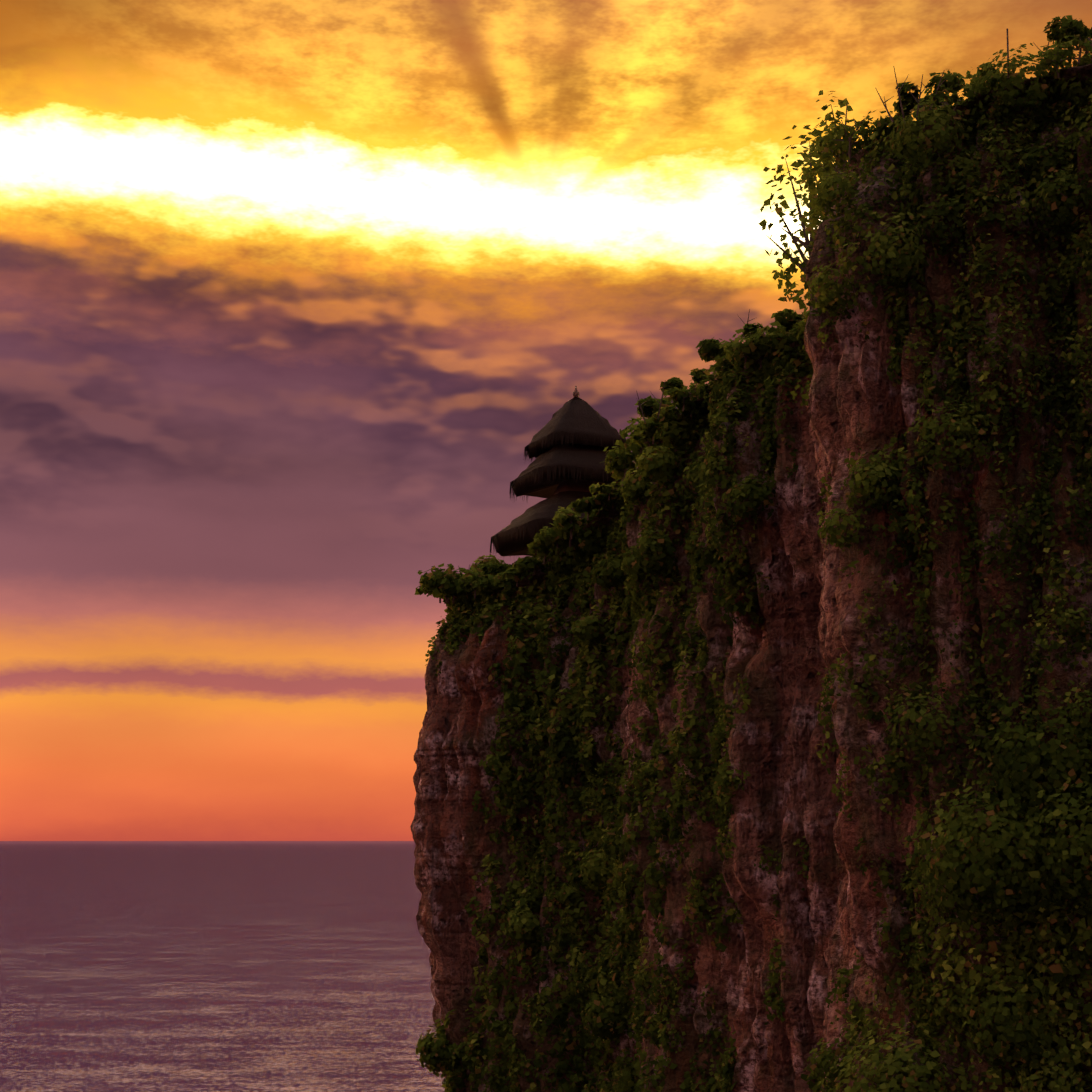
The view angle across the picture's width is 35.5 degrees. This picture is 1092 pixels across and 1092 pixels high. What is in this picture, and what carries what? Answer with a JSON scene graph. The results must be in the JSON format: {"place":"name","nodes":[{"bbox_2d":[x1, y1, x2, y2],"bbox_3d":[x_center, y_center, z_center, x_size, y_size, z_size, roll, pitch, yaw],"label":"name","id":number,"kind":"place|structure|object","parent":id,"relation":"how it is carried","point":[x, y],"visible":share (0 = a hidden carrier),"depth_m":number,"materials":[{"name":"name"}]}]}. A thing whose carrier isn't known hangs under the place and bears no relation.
{"place":"outdoors","nodes":[
{"label":"outdoors","id":0,"kind":"place"},
{"bbox_2d":[0,841,444,1091],"bbox_3d":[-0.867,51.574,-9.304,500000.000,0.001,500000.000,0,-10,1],"label":"sea water","id":1,"kind":"structure","parent":0,"point":[215,966],"depth_m":710.20,"materials":[{"name":"purple liquid"}]},
{"bbox_2d":[0,0,1091,840],"label":"sky","id":2,"kind":"structure","parent":0,"point":[295,295],"materials":[{"name":"orange"}]},
{"bbox_2d":[410,64,1091,1091],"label":"cliff rock","id":3,"kind":"object","parent":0,"point":[822,926],"visible":0.46,"depth_m":58.30,"materials":[{"name":"brown stone"}]},
{"bbox_2d":[489,386,634,558],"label":"pagoda","id":4,"kind":"object","parent":3,"relation":"on","point":[572,440],"visible":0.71,"depth_m":90.13,"materials":[{"name":"brown wood"}]},
{"bbox_2d":[415,43,1091,1091],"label":"bushes","id":5,"kind":"object","parent":3,"relation":"on","point":[957,879],"visible":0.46,"depth_m":43.18,"materials":[{"name":"green plant"}]},
{"bbox_2d":[415,15,1091,603],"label":"shrubs","id":6,"kind":"object","parent":3,"relation":"on","point":[1065,33],"visible":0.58,"depth_m":62.63,"materials":[{"name":"green plant"}]},
{"bbox_2d":[425,38,1091,1091],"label":"climbing vines","id":7,"kind":"object","parent":3,"relation":"on","point":[575,710],"visible":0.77,"depth_m":59.96,"materials":[{"name":"green plant"}]},
{"bbox_2d":[563,80,1091,1086],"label":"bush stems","id":8,"kind":"object","parent":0,"point":[913,752],"visible":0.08,"depth_m":43.10,"materials":[{"name":"brown plant"}]},
{"bbox_2d":[939,720,1091,1091],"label":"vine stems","id":9,"kind":"object","parent":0,"point":[1025,903],"visible":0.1,"depth_m":41.31,"materials":[{"name":"plant"}]}
]}

